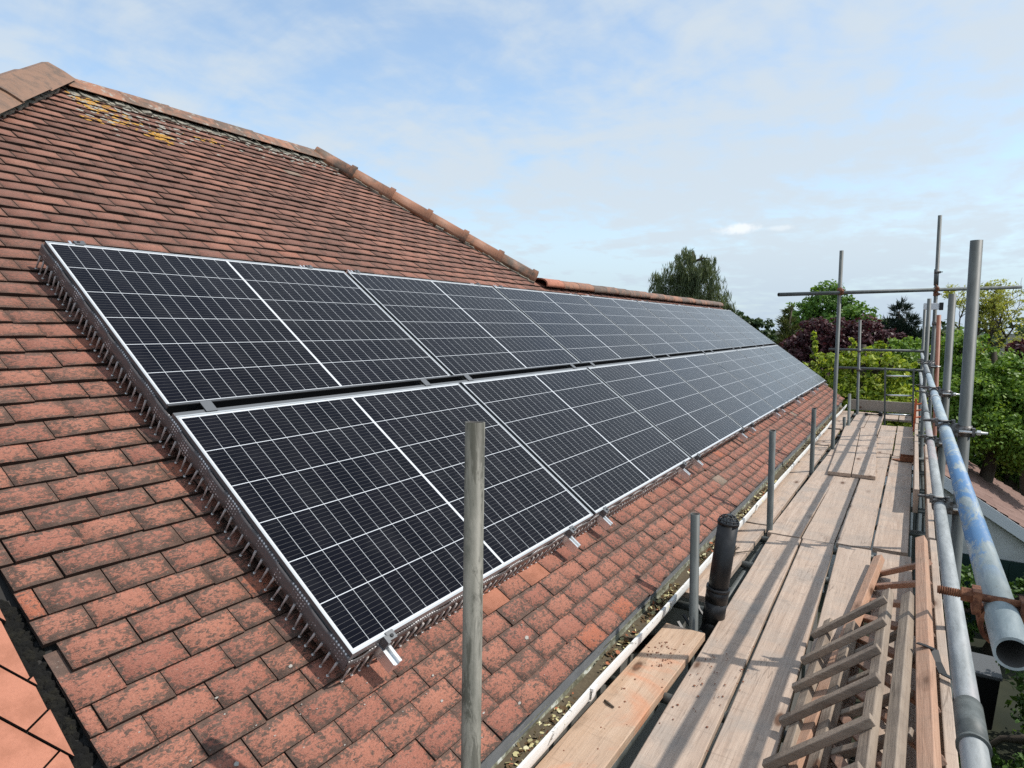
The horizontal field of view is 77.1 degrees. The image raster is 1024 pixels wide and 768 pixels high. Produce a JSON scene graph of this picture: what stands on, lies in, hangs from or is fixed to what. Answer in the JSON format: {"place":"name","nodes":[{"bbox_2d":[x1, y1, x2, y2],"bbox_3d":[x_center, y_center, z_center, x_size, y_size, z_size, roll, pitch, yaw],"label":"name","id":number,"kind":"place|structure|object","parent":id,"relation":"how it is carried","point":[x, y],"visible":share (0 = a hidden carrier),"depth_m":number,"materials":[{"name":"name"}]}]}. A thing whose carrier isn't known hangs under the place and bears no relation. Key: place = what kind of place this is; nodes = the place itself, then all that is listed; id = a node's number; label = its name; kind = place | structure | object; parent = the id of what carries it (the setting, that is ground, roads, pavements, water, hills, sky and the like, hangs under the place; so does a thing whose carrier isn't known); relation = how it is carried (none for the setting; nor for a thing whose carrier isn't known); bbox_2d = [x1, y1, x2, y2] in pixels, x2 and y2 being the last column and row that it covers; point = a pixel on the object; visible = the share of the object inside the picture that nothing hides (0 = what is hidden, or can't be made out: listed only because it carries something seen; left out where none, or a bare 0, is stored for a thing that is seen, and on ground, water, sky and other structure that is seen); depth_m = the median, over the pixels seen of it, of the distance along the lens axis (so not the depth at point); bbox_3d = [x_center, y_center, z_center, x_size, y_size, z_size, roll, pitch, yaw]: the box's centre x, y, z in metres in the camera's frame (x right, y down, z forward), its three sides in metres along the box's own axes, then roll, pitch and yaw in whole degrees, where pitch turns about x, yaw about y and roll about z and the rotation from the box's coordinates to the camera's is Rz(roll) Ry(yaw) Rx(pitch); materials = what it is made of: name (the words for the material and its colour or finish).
{"place":"outdoors","nodes":[
{"label":"outdoors","id":0,"kind":"place"},
{"bbox_2d":[52,490,740,766],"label":"mortar chips","id":1,"kind":"object","parent":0,"point":[236,763],"visible":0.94,"depth_m":2.00,"materials":[{"name":"grey concrete"}]},
{"bbox_2d":[0,0,1023,333],"label":"sky","id":2,"kind":"structure","parent":0,"point":[593,142],"materials":[{"name":"blue"}]},
{"bbox_2d":[760,330,1023,767],"bbox_3d":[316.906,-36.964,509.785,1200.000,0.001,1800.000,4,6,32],"label":"ground","id":3,"kind":"structure","parent":0,"point":[1004,723],"depth_m":11.26,"materials":[{"name":"green plant"}]},
{"bbox_2d":[0,62,846,767],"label":"house","id":4,"kind":"structure","parent":3,"relation":"on","point":[134,608],"depth_m":2.43,"materials":[{"name":"tile"}]},
{"bbox_2d":[67,241,401,672],"bbox_3d":[-1.231,0.141,2.566,2.490,0.144,0.060,43,24,22],"label":"mounting rail","id":5,"kind":"object","parent":4,"relation":"attached to","point":[387,656],"visible":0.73,"depth_m":2.11,"materials":[{"name":"silver metal"}]},
{"bbox_2d":[44,241,449,409],"bbox_3d":[-1.224,-0.326,3.386,1.129,0.037,1.762,43,24,22],"label":"solar panel","id":6,"kind":"object","parent":5,"relation":"attached to","point":[183,328],"visible":1,"depth_m":3.13,"materials":[{"name":"grey"}]},
{"bbox_2d":[174,383,592,658],"bbox_3d":[-0.417,0.427,2.946,1.129,0.036,1.762,43,24,22],"label":"solar panel","id":7,"kind":"object","parent":5,"relation":"attached to","point":[351,507],"visible":1,"depth_m":2.62,"materials":[{"name":"grey"}]},
{"bbox_2d":[35,244,350,676],"bbox_3d":[-1.325,0.162,2.440,2.329,0.123,0.021,43,24,22],"label":"bird guard","id":8,"kind":"object","parent":7,"relation":"attached to","point":[316,626],"visible":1,"depth_m":2.34,"materials":[{"name":"black plastic"}]},
{"bbox_2d":[166,343,775,418],"bbox_3d":[2.016,-0.326,7.728,0.066,0.079,12.533,43,24,22],"label":"cable trunking","id":9,"kind":"object","parent":5,"relation":"attached to","point":[173,410],"visible":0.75,"depth_m":3.35,"materials":[{"name":"black plastic"}]},
{"bbox_2d":[298,265,579,552],"bbox_3d":[-0.524,0.045,3.693,2.490,0.144,0.060,43,24,22],"label":"mounting rail","id":10,"kind":"object","parent":4,"relation":"attached to","point":[570,542],"visible":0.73,"depth_m":3.23,"materials":[{"name":"silver metal"}]},
{"bbox_2d":[346,270,612,529],"bbox_3d":[-0.307,0.013,4.046,2.490,0.144,0.060,43,24,22],"label":"mounting rail","id":11,"kind":"object","parent":4,"relation":"attached to","point":[604,521],"visible":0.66,"depth_m":3.59,"materials":[{"name":"silver metal"}]},
{"bbox_2d":[347,272,579,374],"bbox_3d":[-0.275,-0.455,4.904,1.129,0.037,1.762,43,24,22],"label":"solar panel","id":12,"kind":"object","parent":11,"relation":"attached to","point":[452,328],"visible":0.91,"depth_m":4.71,"materials":[{"name":"grey"}]},
{"bbox_2d":[460,368,690,517],"bbox_3d":[0.532,0.297,4.463,1.129,0.036,1.762,43,24,22],"label":"solar panel","id":13,"kind":"object","parent":11,"relation":"attached to","point":[592,443],"visible":0.91,"depth_m":4.25,"materials":[{"name":"grey"}]},
{"bbox_2d":[470,283,690,478],"bbox_3d":[0.471,-0.089,5.280,2.490,0.144,0.060,43,24,22],"label":"mounting rail","id":14,"kind":"object","parent":4,"relation":"attached to","point":[684,472],"visible":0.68,"depth_m":4.82,"materials":[{"name":"silver metal"}]},
{"bbox_2d":[340,382,823,682],"bbox_3d":[2.776,0.457,7.300,0.021,0.107,12.500,43,24,22],"label":"bird guard","id":15,"kind":"object","parent":4,"relation":"on","point":[520,564],"visible":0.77,"depth_m":2.87,"materials":[{"name":"black plastic"}]},
{"bbox_2d":[492,285,703,468],"bbox_3d":[0.662,-0.121,5.598,2.490,0.145,0.060,43,24,22],"label":"mounting rail","id":16,"kind":"object","parent":4,"relation":"attached to","point":[697,463],"visible":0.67,"depth_m":5.14,"materials":[{"name":"silver metal"}]},
{"bbox_2d":[493,286,651,361],"bbox_3d":[0.675,-0.585,6.422,1.129,0.037,1.762,43,24,22],"label":"solar panel","id":17,"kind":"object","parent":16,"relation":"attached to","point":[579,328],"visible":0.94,"depth_m":6.28,"materials":[{"name":"grey"}]},
{"bbox_2d":[587,359,741,460],"bbox_3d":[1.482,0.167,5.981,1.129,0.036,1.762,43,24,22],"label":"solar panel","id":18,"kind":"object","parent":16,"relation":"attached to","point":[690,421],"visible":0.89,"depth_m":5.82,"materials":[{"name":"grey"}]},
{"bbox_2d":[569,293,747,440],"bbox_3d":[1.499,-0.228,6.920,2.490,0.144,0.060,43,24,22],"label":"mounting rail","id":19,"kind":"object","parent":4,"relation":"attached to","point":[742,436],"visible":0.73,"depth_m":6.46,"materials":[{"name":"silver metal"}]},
{"bbox_2d":[495,406,842,767],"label":"gutter silt","id":20,"kind":"object","parent":4,"relation":"on","point":[584,684],"visible":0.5,"depth_m":2.93,"materials":[{"name":"soil"}]},
{"bbox_2d":[506,408,842,767],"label":"fallen petals","id":21,"kind":"object","parent":20,"relation":"on","point":[561,708],"visible":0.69,"depth_m":3.22,"materials":[{"name":"plant"}]},
{"bbox_2d":[586,295,755,433],"bbox_3d":[1.737,-0.269,7.318,2.490,0.144,0.060,43,24,22],"label":"mounting rail","id":22,"kind":"object","parent":4,"relation":"attached to","point":[751,429],"visible":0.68,"depth_m":6.86,"materials":[{"name":"silver metal"}]},
{"bbox_2d":[580,295,699,354],"bbox_3d":[1.625,-0.715,7.939,1.129,0.037,1.762,43,24,22],"label":"solar panel","id":23,"kind":"object","parent":22,"relation":"attached to","point":[645,328],"visible":0.89,"depth_m":7.82,"materials":[{"name":"grey"}]},
{"bbox_2d":[659,354,775,428],"bbox_3d":[2.432,0.038,7.499,1.129,0.036,1.762,43,24,22],"label":"solar panel","id":24,"kind":"object","parent":22,"relation":"attached to","point":[743,406],"visible":0.89,"depth_m":7.37,"materials":[{"name":"grey"}]},
{"bbox_2d":[631,513,739,655],"bbox_3d":[0.934,1.142,3.662,0.644,0.887,0.418,4,6,32],"label":"vent pipe","id":25,"kind":"object","parent":4,"relation":"attached to","point":[713,612],"visible":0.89,"depth_m":3.53,"materials":[{"name":"black plastic"}]},
{"bbox_2d":[635,300,780,418],"bbox_3d":[2.507,-0.365,8.529,2.490,0.145,0.060,43,24,22],"label":"mounting rail","id":26,"kind":"object","parent":4,"relation":"attached to","point":[776,414],"visible":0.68,"depth_m":8.07,"materials":[{"name":"silver metal"}]},
{"bbox_2d":[641,300,785,413],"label":"mounting rail","id":27,"kind":"object","parent":4,"relation":"attached to","point":[781,410],"visible":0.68,"depth_m":8.42,"materials":[{"name":"silver metal"}]},
{"bbox_2d":[673,304,800,404],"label":"mounting rail","id":28,"kind":"object","parent":4,"relation":"attached to","point":[796,401],"visible":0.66,"depth_m":9.49,"materials":[{"name":"silver metal"}]},
{"bbox_2d":[637,301,731,349],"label":"solar panel","id":29,"kind":"object","parent":28,"relation":"attached to","point":[688,327],"visible":0.87,"depth_m":9.36,"materials":[{"name":"grey"}]},
{"bbox_2d":[705,350,796,408],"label":"solar panel","id":30,"kind":"object","parent":28,"relation":"attached to","point":[758,381],"visible":0.91,"depth_m":8.91,"materials":[{"name":"grey"}]},
{"bbox_2d":[678,304,804,401],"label":"mounting rail","id":31,"kind":"object","parent":4,"relation":"attached to","point":[801,398],"visible":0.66,"depth_m":9.89,"materials":[{"name":"silver metal"}]},
{"bbox_2d":[678,305,755,346],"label":"solar panel","id":32,"kind":"object","parent":31,"relation":"attached to","point":[726,332],"visible":0.89,"depth_m":10.89,"materials":[{"name":"grey"}]},
{"bbox_2d":[737,347,813,396],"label":"solar panel","id":33,"kind":"object","parent":31,"relation":"attached to","point":[781,373],"visible":0.83,"depth_m":10.44,"materials":[{"name":"grey"}]},
{"bbox_2d":[648,247,737,315],"bbox_3d":[10.777,-2.657,39.441,5.709,11.546,4.025,4,6,32],"label":"birch tree","id":34,"kind":"object","parent":3,"relation":"on","point":[690,278],"visible":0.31,"depth_m":38.61,"materials":[{"name":"green plant"}]},
{"bbox_2d":[461,215,1023,767],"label":"scaffold","id":35,"kind":"object","parent":3,"relation":"on","point":[997,609],"visible":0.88,"depth_m":1.99,"materials":[{"name":"grey metal"}]},
{"bbox_2d":[535,623,704,767],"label":"scaffold board","id":36,"kind":"object","parent":35,"relation":"on","point":[583,739],"visible":1,"depth_m":2.75,"materials":[{"name":"beige wood"}]},
{"bbox_2d":[604,699,613,707],"bbox_3d":[0.413,1.365,2.747,0.014,0.014,0.060,-3,6,-32],"label":"twig","id":37,"kind":"object","parent":36,"relation":"on","point":[608,703],"visible":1,"depth_m":2.74,"materials":[{"name":"wood"}]},
{"bbox_2d":[630,534,800,767],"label":"scaffold board","id":38,"kind":"object","parent":35,"relation":"on","point":[685,737],"visible":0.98,"depth_m":3.03,"materials":[{"name":"beige wood"}]},
{"bbox_2d":[563,641,754,763],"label":"tile crumbs","id":39,"kind":"object","parent":38,"relation":"on","point":[690,674],"visible":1,"depth_m":2.97,"materials":[{"name":"brown"}]},
{"bbox_2d":[681,523,765,601],"bbox_3d":[1.560,1.236,4.620,0.213,0.044,1.690,4,6,32],"label":"scaffold board","id":40,"kind":"object","parent":35,"relation":"on","point":[749,535],"visible":0.37,"depth_m":4.75,"materials":[{"name":"beige wood"}]},
{"bbox_2d":[734,545,753,556],"bbox_3d":[1.524,1.207,4.609,0.207,0.017,0.417,7,9,52],"label":"dead leaf clump","id":41,"kind":"object","parent":40,"relation":"on","point":[739,552],"visible":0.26,"depth_m":4.62,"materials":[{"name":"plant"}]},
{"bbox_2d":[705,539,833,767],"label":"scaffold board","id":42,"kind":"object","parent":35,"relation":"on","point":[751,733],"visible":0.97,"depth_m":3.05,"materials":[{"name":"beige wood"}]},
{"bbox_2d":[745,445,827,525],"bbox_3d":[3.145,1.022,7.124,0.215,0.046,4.191,4,6,32],"label":"scaffold board","id":43,"kind":"object","parent":35,"relation":"on","point":[789,485],"visible":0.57,"depth_m":6.54,"materials":[{"name":"beige wood"}]},
{"bbox_2d":[767,449,835,538],"bbox_3d":[3.268,1.050,6.829,0.237,0.043,4.225,4,6,32],"label":"scaffold board","id":44,"kind":"object","parent":35,"relation":"on","point":[795,518],"visible":0.67,"depth_m":5.93,"materials":[{"name":"beige wood"}]},
{"bbox_2d":[815,429,839,447],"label":"scaffold board","id":45,"kind":"object","parent":35,"relation":"on","point":[824,439],"visible":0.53,"depth_m":9.48,"materials":[{"name":"beige wood"}]},
{"bbox_2d":[801,453,859,544],"bbox_3d":[3.456,1.064,6.701,0.233,0.044,4.241,4,6,32],"label":"scaffold board","id":46,"kind":"object","parent":35,"relation":"on","point":[825,524],"visible":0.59,"depth_m":5.71,"materials":[{"name":"beige wood"}]},
{"bbox_2d":[805,545,870,767],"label":"scaffold board","id":47,"kind":"object","parent":35,"relation":"on","point":[851,565],"visible":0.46,"depth_m":3.99,"materials":[{"name":"beige wood"}]},
{"bbox_2d":[788,535,946,767],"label":"roof ladder","id":48,"kind":"object","parent":47,"relation":"on","point":[925,745],"visible":0.69,"depth_m":2.69,"materials":[{"name":"brown wood"}]},
{"bbox_2d":[762,588,893,767],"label":"roof ladder","id":49,"kind":"object","parent":48,"relation":"on","point":[865,726],"visible":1,"depth_m":2.52,"materials":[{"name":"brown wood"}]},
{"bbox_2d":[806,591,915,767],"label":"roof ladder","id":50,"kind":"object","parent":48,"relation":"on","point":[896,737],"visible":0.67,"depth_m":2.47,"materials":[{"name":"brown wood"}]},
{"bbox_2d":[916,642,951,679],"bbox_3d":[1.735,1.129,2.606,0.061,0.066,0.238,0,5,-4],"label":"lashing strap","id":51,"kind":"object","parent":48,"relation":"attached to","point":[940,668],"visible":0.87,"depth_m":2.63,"materials":[{"name":"black plastic"}]},
{"bbox_2d":[828,410,853,430],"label":"scaffold board","id":52,"kind":"object","parent":35,"relation":"on","point":[839,422],"visible":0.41,"depth_m":11.34,"materials":[{"name":"beige wood"}]},
{"bbox_2d":[835,412,870,448],"bbox_3d":[5.645,0.730,10.569,0.230,0.046,4.585,4,6,32],"label":"scaffold board","id":53,"kind":"object","parent":35,"relation":"on","point":[861,419],"visible":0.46,"depth_m":11.36,"materials":[{"name":"beige wood"}]},
{"bbox_2d":[827,426,860,476],"bbox_3d":[4.550,0.846,8.730,0.228,0.043,3.872,4,6,30],"label":"scaffold board","id":54,"kind":"object","parent":53,"relation":"on","point":[842,462],"visible":0.97,"depth_m":8.13,"materials":[{"name":"beige wood"}]},
{"bbox_2d":[836,453,889,549],"bbox_3d":[3.672,1.076,6.597,0.236,0.046,4.241,4,6,32],"label":"scaffold board","id":55,"kind":"object","parent":35,"relation":"on","point":[858,527],"visible":0.81,"depth_m":5.72,"materials":[{"name":"beige wood"}]},
{"bbox_2d":[856,413,883,449],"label":"scaffold board","id":56,"kind":"object","parent":35,"relation":"on","point":[874,421],"visible":0.43,"depth_m":11.17,"materials":[{"name":"beige wood"}]},
{"bbox_2d":[852,427,876,479],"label":"scaffold board","id":57,"kind":"object","parent":56,"relation":"on","point":[864,466],"visible":1,"depth_m":8.02,"materials":[{"name":"beige wood"}]},
{"bbox_2d":[865,412,882,415],"bbox_3d":[6.734,0.550,11.974,0.303,0.075,0.067,2,5,11],"label":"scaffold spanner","id":58,"kind":"object","parent":56,"relation":"on","point":[878,414],"visible":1,"depth_m":11.95,"materials":[{"name":"black metal"}]},
{"bbox_2d":[851,399,914,413],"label":"toe board","id":59,"kind":"object","parent":35,"relation":"on","point":[894,407],"visible":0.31,"depth_m":12.43,"materials":[{"name":"grey wood"}]},
{"bbox_2d":[876,425,896,456],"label":"scaffold board","id":60,"kind":"object","parent":35,"relation":"on","point":[885,439],"visible":0.83,"depth_m":9.44,"materials":[{"name":"beige wood"}]},
{"bbox_2d":[861,552,915,767],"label":"scaffold board","id":61,"kind":"object","parent":35,"relation":"on","point":[892,561],"visible":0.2,"depth_m":3.69,"materials":[{"name":"beige wood"}]},
{"bbox_2d":[872,456,911,556],"bbox_3d":[3.861,1.093,6.438,0.245,0.045,4.100,4,6,32],"label":"scaffold board","id":62,"kind":"object","parent":35,"relation":"on","point":[892,534],"visible":0.97,"depth_m":5.67,"materials":[{"name":"beige wood"}]},
{"bbox_2d":[892,454,913,462],"bbox_3d":[4.839,0.901,7.939,0.260,0.082,0.200,4,6,32],"label":"steel bracket","id":63,"kind":"object","parent":62,"relation":"on","point":[906,458],"visible":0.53,"depth_m":7.87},
{"bbox_2d":[886,415,898,421],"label":"scaffold board","id":64,"kind":"object","parent":35,"relation":"on","point":[891,417],"visible":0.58,"depth_m":11.77,"materials":[{"name":"beige wood"}]},
{"bbox_2d":[893,426,913,456],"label":"scaffold board","id":65,"kind":"object","parent":35,"relation":"on","point":[904,442],"visible":0.86,"depth_m":9.28,"materials":[{"name":"beige wood"}]},
{"bbox_2d":[913,399,921,430],"bbox_3d":[6.418,0.495,10.175,0.108,0.520,0.044,3,6,23],"label":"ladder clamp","id":66,"kind":"object","parent":65,"relation":"on","point":[915,410],"visible":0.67,"depth_m":10.17,"materials":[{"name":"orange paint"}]},
{"bbox_2d":[899,416,911,422],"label":"scaffold board","id":67,"kind":"object","parent":35,"relation":"on","point":[908,419],"visible":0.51,"depth_m":11.55,"materials":[{"name":"beige wood"}]},
{"bbox_2d":[913,424,918,512],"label":"toe board","id":68,"kind":"object","parent":35,"relation":"on","point":[915,481],"visible":1,"depth_m":6.37,"materials":[{"name":"beige wood"}]},
{"bbox_2d":[915,405,918,425],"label":"toe board","id":69,"kind":"object","parent":35,"relation":"on","point":[917,421],"visible":0.35,"depth_m":10.10,"materials":[{"name":"beige wood"}]},
{"bbox_2d":[924,444,934,551],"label":"toe board","id":70,"kind":"object","parent":35,"relation":"on","point":[929,527],"visible":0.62,"depth_m":5.23,"materials":[{"name":"beige wood"}]},
{"bbox_2d":[924,302,943,309],"bbox_3d":[5.769,-1.062,8.801,0.227,0.104,0.055,4,6,32],"label":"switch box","id":71,"kind":"object","parent":35,"relation":"attached to","point":[937,306],"visible":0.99,"depth_m":8.77,"materials":[{"name":"white plastic"}]},
{"bbox_2d":[928,540,958,767],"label":"toe board","id":72,"kind":"object","parent":35,"relation":"on","point":[949,752],"visible":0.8,"depth_m":2.59,"materials":[{"name":"beige wood"}]},
{"bbox_2d":[736,310,779,341],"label":"leafy tree","id":73,"kind":"object","parent":3,"relation":"on","point":[757,323],"visible":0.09,"depth_m":40.65,"materials":[{"name":"green plant"}]},
{"bbox_2d":[772,303,802,352],"bbox_3d":[12.447,0.181,29.215,3.111,7.791,3.157,4,6,32],"label":"conifer tree","id":74,"kind":"object","parent":3,"relation":"on","point":[785,326],"visible":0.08,"depth_m":28.92,"materials":[{"name":"green plant"}]},
{"bbox_2d":[775,279,886,346],"bbox_3d":[15.744,-0.661,31.921,5.227,9.054,4.372,4,6,32],"label":"leafy tree","id":75,"kind":"object","parent":3,"relation":"on","point":[814,307],"visible":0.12,"depth_m":31.14,"materials":[{"name":"green plant"}]},
{"bbox_2d":[778,313,912,375],"bbox_3d":[13.006,0.833,25.396,5.311,7.236,3.922,4,6,32],"label":"copper beech","id":76,"kind":"object","parent":3,"relation":"on","point":[802,341],"visible":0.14,"depth_m":24.91,"materials":[{"name":"purple plant"}]},
{"bbox_2d":[802,330,927,479],"bbox_3d":[8.639,1.933,16.478,3.574,6.578,1.865,4,6,32],"label":"laurel shrub","id":77,"kind":"object","parent":3,"relation":"on","point":[871,388],"visible":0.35,"depth_m":15.90,"materials":[{"name":"green plant"}]},
{"bbox_2d":[828,335,957,425],"bbox_3d":[11.245,1.782,19.000,3.792,6.474,2.226,4,6,32],"label":"leafy tree","id":78,"kind":"object","parent":3,"relation":"on","point":[905,344],"visible":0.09,"depth_m":18.31,"materials":[{"name":"green plant"}]},
{"bbox_2d":[883,367,914,556],"bbox_3d":[6.715,2.693,11.265,0.663,5.952,0.215,4,6,32],"label":"access ladder","id":79,"kind":"object","parent":3,"relation":"on","point":[885,395],"visible":0.38,"depth_m":11.13,"materials":[{"name":"silver metal"}]},
{"bbox_2d":[871,295,931,347],"bbox_3d":[16.106,0.292,26.970,2.971,8.059,2.660,4,6,32],"label":"spiky conifer","id":80,"kind":"object","parent":3,"relation":"on","point":[899,323],"visible":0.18,"depth_m":26.53,"materials":[{"name":"green plant"}]},
{"bbox_2d":[822,440,1023,622],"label":"garage","id":81,"kind":"structure","parent":3,"relation":"on","point":[1001,504],"depth_m":14.46,"materials":[{"name":"grey paint"}]},
{"bbox_2d":[939,553,1023,622],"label":"door","id":82,"kind":"structure","parent":81,"relation":"in","point":[1012,569],"depth_m":14.09,"materials":[{"name":"teal paint"}]},
{"bbox_2d":[914,317,1023,353],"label":"wood","id":83,"kind":"object","parent":3,"relation":"on","point":[1019,329],"visible":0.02,"depth_m":74.18,"materials":[{"name":"green plant"}]},
{"bbox_2d":[915,564,1023,656],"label":"garden shrub","id":84,"kind":"object","parent":3,"relation":"on","point":[1018,587],"visible":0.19,"depth_m":13.14,"materials":[{"name":"green plant"}]},
{"bbox_2d":[926,326,1023,483],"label":"leafy tree","id":85,"kind":"object","parent":3,"relation":"on","point":[998,406],"visible":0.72,"depth_m":16.21,"materials":[{"name":"green plant"}]},
{"bbox_2d":[952,652,1002,729],"bbox_3d":[7.833,5.204,10.886,0.620,1.039,0.829,4,6,32],"label":"wheelie bin","id":86,"kind":"object","parent":3,"relation":"on","point":[988,674],"visible":0.38,"depth_m":10.53,"materials":[{"name":"black plastic"}]},
{"bbox_2d":[941,278,1023,359],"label":"golden robinia","id":87,"kind":"object","parent":3,"relation":"on","point":[994,306],"visible":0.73,"depth_m":19.87,"materials":[{"name":"green plant"}]},
{"bbox_2d":[958,661,1023,767],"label":"hedge shrub","id":88,"kind":"object","parent":3,"relation":"on","point":[996,759],"visible":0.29,"depth_m":9.06,"materials":[{"name":"green plant"}]},
{"bbox_2d":[969,449,1019,491],"bbox_3d":[14.755,2.262,19.460,4.849,5.504,2.448,4,6,32],"label":"leafy tree","id":89,"kind":"object","parent":3,"relation":"on","point":[1011,481],"visible":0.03,"depth_m":19.29,"materials":[{"name":"green plant"}]},
{"bbox_2d":[1004,338,1023,495],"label":"copper shrub","id":90,"kind":"object","parent":3,"relation":"on","point":[1016,345],"visible":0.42,"depth_m":17.99,"materials":[{"name":"purple plant"}]},
{"bbox_2d":[1012,752,1023,767],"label":"garden shrub","id":91,"kind":"object","parent":3,"relation":"on","point":[1020,757],"visible":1,"depth_m":8.00,"materials":[{"name":"green plant"}]},
{"bbox_2d":[995,465,1018,491],"bbox_3d":[15.477,3.574,19.962,2.259,2.876,1.578,4,6,32],"label":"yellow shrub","id":92,"kind":"object","parent":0,"point":[997,476],"visible":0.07,"depth_m":19.62,"materials":[{"name":"green plant"}]},
{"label":"mounting rail","id":93,"kind":"object","parent":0,"visible":0},
{"bbox_2d":[708,308,773,344],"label":"solar panel","id":94,"kind":"object","parent":93,"relation":"attached to","point":[744,328],"visible":0.83,"depth_m":12.42,"materials":[{"name":"grey"}]},
{"bbox_2d":[760,345,824,387],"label":"solar panel","id":95,"kind":"object","parent":93,"relation":"attached to","point":[796,367],"visible":0.87,"depth_m":11.98,"materials":[{"name":"grey"}]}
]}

